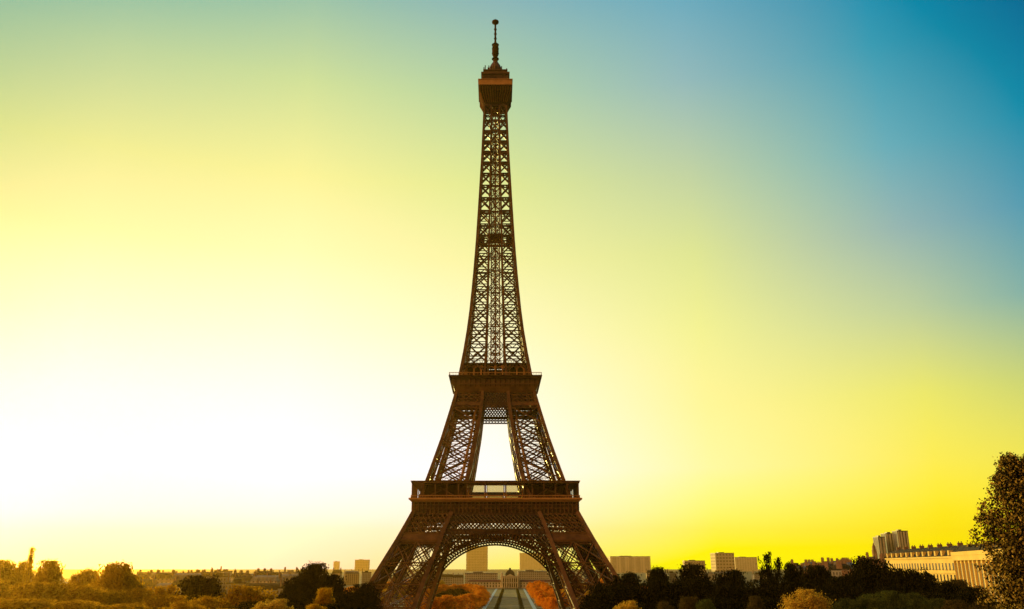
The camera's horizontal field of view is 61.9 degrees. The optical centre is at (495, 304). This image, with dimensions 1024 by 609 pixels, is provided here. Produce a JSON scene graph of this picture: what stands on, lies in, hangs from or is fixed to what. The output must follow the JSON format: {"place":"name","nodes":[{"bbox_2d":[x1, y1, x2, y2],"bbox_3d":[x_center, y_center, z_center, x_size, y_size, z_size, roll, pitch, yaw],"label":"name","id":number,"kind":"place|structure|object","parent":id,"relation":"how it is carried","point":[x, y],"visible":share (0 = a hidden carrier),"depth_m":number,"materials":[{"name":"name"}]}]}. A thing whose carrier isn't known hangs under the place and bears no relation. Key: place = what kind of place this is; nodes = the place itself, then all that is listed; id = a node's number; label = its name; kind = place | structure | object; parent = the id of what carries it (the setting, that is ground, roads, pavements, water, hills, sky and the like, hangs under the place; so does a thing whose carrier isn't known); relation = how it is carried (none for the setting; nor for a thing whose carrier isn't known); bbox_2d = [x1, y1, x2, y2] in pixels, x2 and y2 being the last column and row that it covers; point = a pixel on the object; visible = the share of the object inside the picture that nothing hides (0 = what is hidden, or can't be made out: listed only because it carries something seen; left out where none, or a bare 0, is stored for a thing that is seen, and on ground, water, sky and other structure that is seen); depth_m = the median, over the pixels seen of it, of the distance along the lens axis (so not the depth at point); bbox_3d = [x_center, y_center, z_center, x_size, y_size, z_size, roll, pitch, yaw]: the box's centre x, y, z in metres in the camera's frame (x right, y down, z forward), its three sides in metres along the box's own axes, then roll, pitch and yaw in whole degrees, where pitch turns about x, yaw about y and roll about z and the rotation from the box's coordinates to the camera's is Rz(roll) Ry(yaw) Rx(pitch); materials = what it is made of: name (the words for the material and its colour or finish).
{"place":"outdoors","nodes":[
{"label":"outdoors","id":0,"kind":"place"},
{"bbox_2d":[31,569,786,608],"bbox_3d":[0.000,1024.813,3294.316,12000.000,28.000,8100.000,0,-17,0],"label":"ground","id":1,"kind":"structure","parent":0,"point":[67,573],"depth_m":3894.15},
{"bbox_2d":[0,579,14,598],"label":"broadleaf tree","id":2,"kind":"object","parent":1,"relation":"on","point":[3,587],"visible":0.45,"depth_m":150.25,"materials":[{"name":"orange plant"}]},
{"bbox_2d":[0,559,20,585],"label":"broadleaf tree","id":3,"kind":"object","parent":1,"relation":"on","point":[6,569],"visible":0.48,"depth_m":204.81,"materials":[{"name":"orange plant"}]},
{"bbox_2d":[11,560,34,583],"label":"broadleaf tree","id":4,"kind":"object","parent":1,"relation":"on","point":[21,569],"visible":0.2,"depth_m":213.24,"materials":[{"name":"orange plant"}]},
{"bbox_2d":[21,547,35,584],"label":"conifer tree","id":5,"kind":"object","parent":1,"relation":"on","point":[29,566],"visible":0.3,"depth_m":195.79,"materials":[{"name":"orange plant"}]},
{"bbox_2d":[0,597,57,608],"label":"broadleaf tree","id":6,"kind":"object","parent":1,"relation":"on","point":[20,603],"visible":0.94,"depth_m":111.67,"materials":[{"name":"orange plant"}]},
{"bbox_2d":[0,580,76,607],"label":"broadleaf tree","id":7,"kind":"object","parent":1,"relation":"on","point":[40,590],"visible":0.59,"depth_m":139.65,"materials":[{"name":"orange plant"}]},
{"bbox_2d":[27,559,66,585],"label":"broadleaf tree","id":8,"kind":"object","parent":1,"relation":"on","point":[50,571],"visible":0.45,"depth_m":189.26,"materials":[{"name":"yellow plant"}]},
{"bbox_2d":[36,600,104,608],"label":"broadleaf tree","id":9,"kind":"object","parent":1,"relation":"on","point":[76,604],"visible":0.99,"depth_m":111.82,"materials":[{"name":"orange plant"}]},
{"bbox_2d":[65,567,98,592],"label":"broadleaf tree","id":10,"kind":"object","parent":1,"relation":"on","point":[82,577],"visible":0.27,"depth_m":198.73,"materials":[{"name":"yellow plant"}]},
{"bbox_2d":[48,584,119,607],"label":"broadleaf tree","id":11,"kind":"object","parent":1,"relation":"on","point":[88,593],"visible":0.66,"depth_m":140.46,"materials":[{"name":"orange plant"}]},
{"bbox_2d":[88,561,148,597],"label":"broadleaf tree","id":12,"kind":"object","parent":1,"relation":"on","point":[117,575],"visible":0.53,"depth_m":160.00,"materials":[{"name":"orange plant"}]},
{"bbox_2d":[100,587,158,606],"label":"broadleaf tree","id":13,"kind":"object","parent":1,"relation":"on","point":[131,597],"visible":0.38,"depth_m":145.79,"materials":[{"name":"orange plant"}]},
{"bbox_2d":[98,602,160,608],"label":"broadleaf tree","id":14,"kind":"object","parent":1,"relation":"on","point":[136,605],"visible":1,"depth_m":111.95,"materials":[{"name":"orange plant"}]},
{"bbox_2d":[136,575,155,588],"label":"town house","id":15,"kind":"structure","parent":1,"relation":"on","point":[150,582],"depth_m":593.92,"materials":[{"name":"stone"}]},
{"bbox_2d":[146,584,180,596],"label":"broadleaf tree","id":16,"kind":"object","parent":1,"relation":"on","point":[169,589],"visible":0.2,"depth_m":179.51,"materials":[{"name":"orange plant"}]},
{"bbox_2d":[156,569,173,583],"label":"town house","id":17,"kind":"structure","parent":1,"relation":"on","point":[163,577],"depth_m":705.54,"materials":[{"name":"stone"}]},
{"bbox_2d":[140,594,192,608],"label":"broadleaf tree","id":18,"kind":"object","parent":1,"relation":"on","point":[157,601],"visible":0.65,"depth_m":139.79,"materials":[{"name":"orange plant"}]},
{"bbox_2d":[161,600,204,608],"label":"shrub","id":19,"kind":"object","parent":1,"relation":"on","point":[179,605],"visible":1,"depth_m":89.33,"materials":[{"name":"orange plant"}]},
{"bbox_2d":[171,570,202,582],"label":"town house","id":20,"kind":"structure","parent":1,"relation":"on","point":[182,576],"depth_m":701.56,"materials":[{"name":"stone"}]},
{"bbox_2d":[173,574,226,603],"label":"broadleaf tree","id":21,"kind":"object","parent":1,"relation":"on","point":[197,586],"visible":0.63,"depth_m":168.86,"materials":[{"name":"green plant"}]},
{"bbox_2d":[191,595,237,608],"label":"broadleaf tree","id":22,"kind":"object","parent":1,"relation":"on","point":[210,602],"visible":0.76,"depth_m":141.01,"materials":[{"name":"orange plant"}]},
{"bbox_2d":[209,568,230,598],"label":"town house","id":23,"kind":"structure","parent":1,"relation":"on","point":[223,579],"depth_m":723.48,"materials":[{"name":"stone"}]},
{"bbox_2d":[225,574,249,597],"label":"town house","id":24,"kind":"structure","parent":1,"relation":"on","point":[236,582],"depth_m":591.78,"materials":[{"name":"stone"}]},
{"bbox_2d":[211,584,277,606],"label":"broadleaf tree","id":25,"kind":"object","parent":1,"relation":"on","point":[245,593],"visible":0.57,"depth_m":159.19,"materials":[{"name":"orange plant"}]},
{"bbox_2d":[226,600,271,608],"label":"broadleaf tree","id":26,"kind":"object","parent":1,"relation":"on","point":[245,605],"visible":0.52,"depth_m":130.60,"materials":[{"name":"green plant"}]},
{"bbox_2d":[244,579,283,597],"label":"town house","id":27,"kind":"structure","parent":1,"relation":"on","point":[271,585],"depth_m":593.05,"materials":[{"name":"stone"}]},
{"bbox_2d":[250,572,283,582],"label":"town house","id":28,"kind":"structure","parent":1,"relation":"on","point":[267,577],"depth_m":714.16,"materials":[{"name":"stone"}]},
{"bbox_2d":[251,598,293,608],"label":"broadleaf tree","id":29,"kind":"object","parent":1,"relation":"on","point":[276,604],"visible":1,"depth_m":89.07,"materials":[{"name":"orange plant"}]},
{"bbox_2d":[274,592,315,608],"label":"broadleaf tree","id":30,"kind":"object","parent":1,"relation":"on","point":[299,601],"visible":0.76,"depth_m":135.45,"materials":[{"name":"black plant"}]},
{"bbox_2d":[276,574,320,598],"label":"broadleaf tree","id":31,"kind":"object","parent":1,"relation":"on","point":[297,584],"visible":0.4,"depth_m":155.55,"materials":[{"name":"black plant"}]},
{"bbox_2d":[297,561,329,585],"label":"broadleaf tree","id":32,"kind":"object","parent":1,"relation":"on","point":[312,572],"visible":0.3,"depth_m":174.81,"materials":[{"name":"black plant"}]},
{"bbox_2d":[312,587,335,605],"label":"broadleaf tree","id":33,"kind":"object","parent":1,"relation":"on","point":[324,593],"visible":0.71,"depth_m":132.09,"materials":[{"name":"orange plant"}]},
{"bbox_2d":[315,573,351,598],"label":"broadleaf tree","id":34,"kind":"object","parent":1,"relation":"on","point":[335,582],"visible":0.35,"depth_m":160.26,"materials":[{"name":"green plant"}]},
{"bbox_2d":[319,602,353,608],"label":"broadleaf tree","id":35,"kind":"object","parent":1,"relation":"on","point":[340,606],"visible":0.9,"depth_m":111.02,"materials":[{"name":"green plant"}]},
{"bbox_2d":[330,592,363,608],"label":"broadleaf tree","id":36,"kind":"object","parent":1,"relation":"on","point":[350,600],"visible":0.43,"depth_m":136.69,"materials":[{"name":"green plant"}]},
{"bbox_2d":[344,569,358,584],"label":"town house","id":37,"kind":"structure","parent":1,"relation":"on","point":[352,577],"depth_m":1404.02,"materials":[{"name":"stone"}]},
{"bbox_2d":[354,559,369,570],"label":"apartment tower","id":38,"kind":"structure","parent":1,"relation":"on","point":[360,564],"depth_m":4782.92,"materials":[{"name":"concrete"}]},
{"bbox_2d":[344,581,382,605],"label":"broadleaf tree","id":39,"kind":"object","parent":1,"relation":"on","point":[362,590],"visible":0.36,"depth_m":165.25,"materials":[{"name":"black plant"}]},
{"bbox_2d":[356,598,384,608],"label":"broadleaf tree","id":40,"kind":"object","parent":1,"relation":"on","point":[375,602],"visible":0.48,"depth_m":141.36,"materials":[{"name":"black plant"}]},
{"bbox_2d":[431,597,452,608],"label":"avenue tree","id":41,"kind":"object","parent":1,"relation":"on","point":[441,601],"visible":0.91,"depth_m":536.79,"materials":[{"name":"orange plant"}]},
{"bbox_2d":[441,573,452,583],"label":"town house","id":42,"kind":"structure","parent":1,"relation":"on","point":[447,578],"depth_m":1423.18,"materials":[{"name":"stone"}]},
{"bbox_2d":[453,573,463,583],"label":"town house","id":43,"kind":"structure","parent":1,"relation":"on","point":[458,579],"depth_m":1423.31,"materials":[{"name":"stone"}]},
{"bbox_2d":[463,593,478,608],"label":"avenue tree","id":44,"kind":"object","parent":1,"relation":"on","point":[473,598],"visible":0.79,"depth_m":598.75,"materials":[{"name":"orange plant"}]},
{"bbox_2d":[466,546,487,570],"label":"office tower","id":45,"kind":"structure","parent":1,"relation":"on","point":[477,559],"depth_m":4982.41,"materials":[{"name":"concrete"}]},
{"bbox_2d":[465,571,497,583],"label":"stone building","id":46,"kind":"structure","parent":1,"relation":"on","point":[477,575],"depth_m":1353.02,"materials":[{"name":"stone"}]},
{"bbox_2d":[468,568,551,587],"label":"domed palace","id":47,"kind":"structure","parent":1,"relation":"on","point":[509,579],"depth_m":1180.61,"materials":[{"name":"stone"}]},
{"bbox_2d":[519,553,544,569],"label":"office block","id":48,"kind":"structure","parent":1,"relation":"on","point":[527,562],"depth_m":6506.91,"materials":[{"name":"concrete"}]},
{"bbox_2d":[517,570,546,579],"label":"stone building","id":49,"kind":"structure","parent":1,"relation":"on","point":[532,575],"depth_m":1353.47,"materials":[{"name":"stone"}]},
{"bbox_2d":[546,597,558,608],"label":"avenue tree","id":50,"kind":"object","parent":1,"relation":"on","point":[552,602],"visible":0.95,"depth_m":565.51,"materials":[{"name":"orange plant"}]},
{"bbox_2d":[577,592,616,608],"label":"broadleaf tree","id":51,"kind":"object","parent":1,"relation":"on","point":[591,600],"visible":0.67,"depth_m":150.34,"materials":[{"name":"green plant"}]},
{"bbox_2d":[583,581,611,603],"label":"broadleaf tree","id":52,"kind":"object","parent":1,"relation":"on","point":[600,587],"visible":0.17,"depth_m":175.10,"materials":[{"name":"green plant"}]},
{"bbox_2d":[608,571,641,588],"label":"broadleaf tree","id":53,"kind":"object","parent":1,"relation":"on","point":[626,579],"visible":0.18,"depth_m":179.65,"materials":[{"name":"green plant"}]},
{"bbox_2d":[602,584,651,607],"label":"broadleaf tree","id":54,"kind":"object","parent":1,"relation":"on","point":[620,593],"visible":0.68,"depth_m":154.02,"materials":[{"name":"green plant"}]},
{"bbox_2d":[613,600,641,608],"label":"shrub","id":55,"kind":"object","parent":1,"relation":"on","point":[631,606],"visible":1,"depth_m":94.13,"materials":[{"name":"orange plant"}]},
{"bbox_2d":[607,556,650,572],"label":"office block","id":56,"kind":"structure","parent":1,"relation":"on","point":[634,564],"depth_m":3444.07,"materials":[{"name":"concrete"}]},
{"bbox_2d":[646,565,669,588],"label":"broadleaf tree","id":57,"kind":"object","parent":1,"relation":"on","point":[656,572],"visible":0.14,"depth_m":189.73,"materials":[{"name":"green plant"}]},
{"bbox_2d":[640,576,691,606],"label":"broadleaf tree","id":58,"kind":"object","parent":1,"relation":"on","point":[660,589],"visible":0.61,"depth_m":154.17,"materials":[{"name":"green plant"}]},
{"bbox_2d":[654,599,699,608],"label":"broadleaf tree","id":59,"kind":"object","parent":1,"relation":"on","point":[674,603],"visible":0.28,"depth_m":121.80,"materials":[{"name":"green plant"}]},
{"bbox_2d":[679,596,697,608],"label":"shrub","id":60,"kind":"object","parent":1,"relation":"on","point":[689,602],"visible":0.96,"depth_m":105.36,"materials":[{"name":"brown plant"}]},
{"bbox_2d":[672,562,709,584],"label":"broadleaf tree","id":61,"kind":"object","parent":1,"relation":"on","point":[689,570],"visible":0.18,"depth_m":185.03,"materials":[{"name":"green plant"}]},
{"bbox_2d":[674,577,713,603],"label":"broadleaf tree","id":62,"kind":"object","parent":1,"relation":"on","point":[697,588],"visible":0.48,"depth_m":154.48,"materials":[{"name":"green plant"}]},
{"bbox_2d":[694,599,715,608],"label":"shrub","id":63,"kind":"object","parent":1,"relation":"on","point":[705,604],"visible":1,"depth_m":95.96,"materials":[{"name":"green plant"}]},
{"bbox_2d":[710,552,734,571],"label":"office block","id":64,"kind":"structure","parent":1,"relation":"on","point":[722,561],"depth_m":2492.02,"materials":[{"name":"concrete"}]},
{"bbox_2d":[700,597,748,608],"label":"broadleaf tree","id":65,"kind":"object","parent":1,"relation":"on","point":[726,603],"visible":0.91,"depth_m":121.57,"materials":[{"name":"green plant"}]},
{"bbox_2d":[708,567,754,590],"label":"broadleaf tree","id":66,"kind":"object","parent":1,"relation":"on","point":[734,577],"visible":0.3,"depth_m":169.95,"materials":[{"name":"green plant"}]},
{"bbox_2d":[734,557,757,570],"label":"office block","id":67,"kind":"structure","parent":1,"relation":"on","point":[746,564],"depth_m":4018.97,"materials":[{"name":"concrete"}]},
{"bbox_2d":[747,595,765,608],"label":"shrub","id":68,"kind":"object","parent":1,"relation":"on","point":[757,602],"visible":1,"depth_m":98.87,"materials":[{"name":"brown plant"}]},
{"bbox_2d":[742,576,782,598],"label":"broadleaf tree","id":69,"kind":"object","parent":1,"relation":"on","point":[765,590],"visible":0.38,"depth_m":154.83,"materials":[{"name":"green plant"}]},
{"bbox_2d":[745,598,786,608],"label":"broadleaf tree","id":70,"kind":"object","parent":1,"relation":"on","point":[770,603],"visible":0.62,"depth_m":121.16,"materials":[{"name":"green plant"}]},
{"bbox_2d":[757,552,775,584],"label":"poplar tree","id":71,"kind":"object","parent":1,"relation":"on","point":[766,571],"visible":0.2,"depth_m":181.06,"materials":[{"name":"green plant"}]},
{"bbox_2d":[771,556,784,587],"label":"poplar tree","id":72,"kind":"object","parent":1,"relation":"on","point":[778,573],"visible":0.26,"depth_m":183.11,"materials":[{"name":"green plant"}]},
{"bbox_2d":[781,561,803,588],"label":"broadleaf tree","id":73,"kind":"object","parent":1,"relation":"on","point":[791,574],"visible":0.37,"depth_m":185.00,"materials":[{"name":"green plant"}]},
{"bbox_2d":[773,581,823,608],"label":"broadleaf tree","id":74,"kind":"object","parent":1,"relation":"on","point":[792,585],"visible":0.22,"depth_m":151.06,"materials":[{"name":"green plant"}]},
{"bbox_2d":[777,588,835,608],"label":"shrub","id":75,"kind":"object","parent":1,"relation":"on","point":[808,599],"visible":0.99,"depth_m":88.89,"materials":[{"name":"orange plant"}]},
{"bbox_2d":[800,563,831,591],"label":"broadleaf tree","id":76,"kind":"object","parent":1,"relation":"on","point":[817,575],"visible":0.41,"depth_m":174.57,"materials":[{"name":"green plant"}]},
{"bbox_2d":[822,574,860,594],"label":"broadleaf tree","id":77,"kind":"object","parent":1,"relation":"on","point":[835,582],"visible":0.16,"depth_m":156.03,"materials":[{"name":"green plant"}]},
{"bbox_2d":[827,598,855,608],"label":"shrub","id":78,"kind":"object","parent":1,"relation":"on","point":[842,603],"visible":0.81,"depth_m":86.57,"materials":[{"name":"green plant"}]},
{"bbox_2d":[831,559,851,577],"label":"town house","id":79,"kind":"structure","parent":1,"relation":"on","point":[836,572],"depth_m":712.24,"materials":[{"name":"stone"}]},
{"bbox_2d":[815,585,868,608],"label":"broadleaf tree","id":80,"kind":"object","parent":1,"relation":"on","point":[836,593],"visible":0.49,"depth_m":140.79,"materials":[{"name":"green plant"}]},
{"bbox_2d":[846,594,883,608],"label":"shrub","id":81,"kind":"object","parent":1,"relation":"on","point":[865,603],"visible":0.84,"depth_m":84.76,"materials":[{"name":"green plant"}]},
{"bbox_2d":[843,554,894,592],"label":"broadleaf tree","id":82,"kind":"object","parent":1,"relation":"on","point":[870,574],"visible":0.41,"depth_m":160.08,"materials":[{"name":"green plant"}]},
{"bbox_2d":[872,535,886,558],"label":"apartment tower","id":83,"kind":"structure","parent":1,"relation":"on","point":[879,543],"depth_m":1350.03,"materials":[{"name":"concrete"}]},
{"bbox_2d":[860,585,912,608],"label":"broadleaf tree","id":84,"kind":"object","parent":1,"relation":"on","point":[880,589],"visible":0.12,"depth_m":141.03,"materials":[{"name":"green plant"}]},
{"bbox_2d":[881,532,893,553],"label":"apartment tower","id":85,"kind":"structure","parent":1,"relation":"on","point":[888,536],"depth_m":1368.52,"materials":[{"name":"concrete"}]},
{"bbox_2d":[871,590,906,608],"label":"shrub","id":86,"kind":"object","parent":1,"relation":"on","point":[888,600],"visible":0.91,"depth_m":82.74,"materials":[{"name":"green plant"}]},
{"bbox_2d":[892,529,909,550],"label":"apartment tower","id":87,"kind":"structure","parent":1,"relation":"on","point":[900,538],"depth_m":1351.75,"materials":[{"name":"concrete"}]},
{"bbox_2d":[885,567,935,593],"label":"broadleaf tree","id":88,"kind":"object","parent":1,"relation":"on","point":[907,579],"visible":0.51,"depth_m":155.05,"materials":[{"name":"green plant"}]},
{"bbox_2d":[897,592,928,608],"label":"shrub","id":89,"kind":"object","parent":1,"relation":"on","point":[912,602],"visible":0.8,"depth_m":81.03,"materials":[{"name":"green plant"}]},
{"bbox_2d":[885,541,962,581],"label":"apartment building","id":90,"kind":"structure","parent":1,"relation":"on","point":[937,562],"depth_m":453.76,"materials":[{"name":"beige stone"}]},
{"bbox_2d":[918,598,946,608],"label":"shrub","id":91,"kind":"object","parent":1,"relation":"on","point":[930,603],"visible":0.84,"depth_m":78.97,"materials":[{"name":"green plant"}]},
{"bbox_2d":[912,590,955,603],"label":"broadleaf tree","id":92,"kind":"object","parent":1,"relation":"on","point":[929,595],"visible":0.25,"depth_m":131.46,"materials":[{"name":"green plant"}]},
{"bbox_2d":[931,580,960,597],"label":"broadleaf tree","id":93,"kind":"object","parent":1,"relation":"on","point":[944,587],"visible":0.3,"depth_m":150.64,"materials":[{"name":"green plant"}]},
{"bbox_2d":[934,599,971,608],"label":"shrub","id":94,"kind":"object","parent":1,"relation":"on","point":[956,604],"visible":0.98,"depth_m":77.10,"materials":[{"name":"green plant"}]},
{"bbox_2d":[943,578,974,593],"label":"broadleaf tree","id":95,"kind":"object","parent":1,"relation":"on","point":[961,584],"visible":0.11,"depth_m":179.17,"materials":[{"name":"green plant"}]},
{"bbox_2d":[952,585,1000,608],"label":"broadleaf tree","id":96,"kind":"object","parent":1,"relation":"on","point":[969,597],"visible":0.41,"depth_m":113.10,"materials":[{"name":"green plant"}]},
{"bbox_2d":[965,601,995,608],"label":"shrub","id":97,"kind":"object","parent":1,"relation":"on","point":[981,606],"visible":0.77,"depth_m":75.19,"materials":[{"name":"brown plant"}]},
{"bbox_2d":[950,541,1018,607],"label":"columned building","id":98,"kind":"structure","parent":1,"relation":"on","point":[964,557],"depth_m":370.04,"materials":[{"name":"beige stone"}]},
{"bbox_2d":[966,451,1023,608],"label":"leafy tree","id":99,"kind":"object","parent":1,"relation":"on","point":[1008,480],"visible":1,"depth_m":59.63,"materials":[{"name":"green plant"}]},
{"bbox_2d":[366,19,618,608],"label":"lattice tower","id":100,"kind":"structure","parent":0,"point":[538,505],"depth_m":397.93,"materials":[{"name":"metal"}]},
{"bbox_2d":[486,589,532,608],"bbox_3d":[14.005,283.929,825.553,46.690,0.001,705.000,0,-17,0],"label":"lawn","id":101,"kind":"structure","parent":0,"point":[509,600],"depth_m":766.01,"materials":[{"name":"green plant"}]},
{"bbox_2d":[0,0,1023,568],"label":"sky","id":102,"kind":"structure","parent":0,"point":[770,253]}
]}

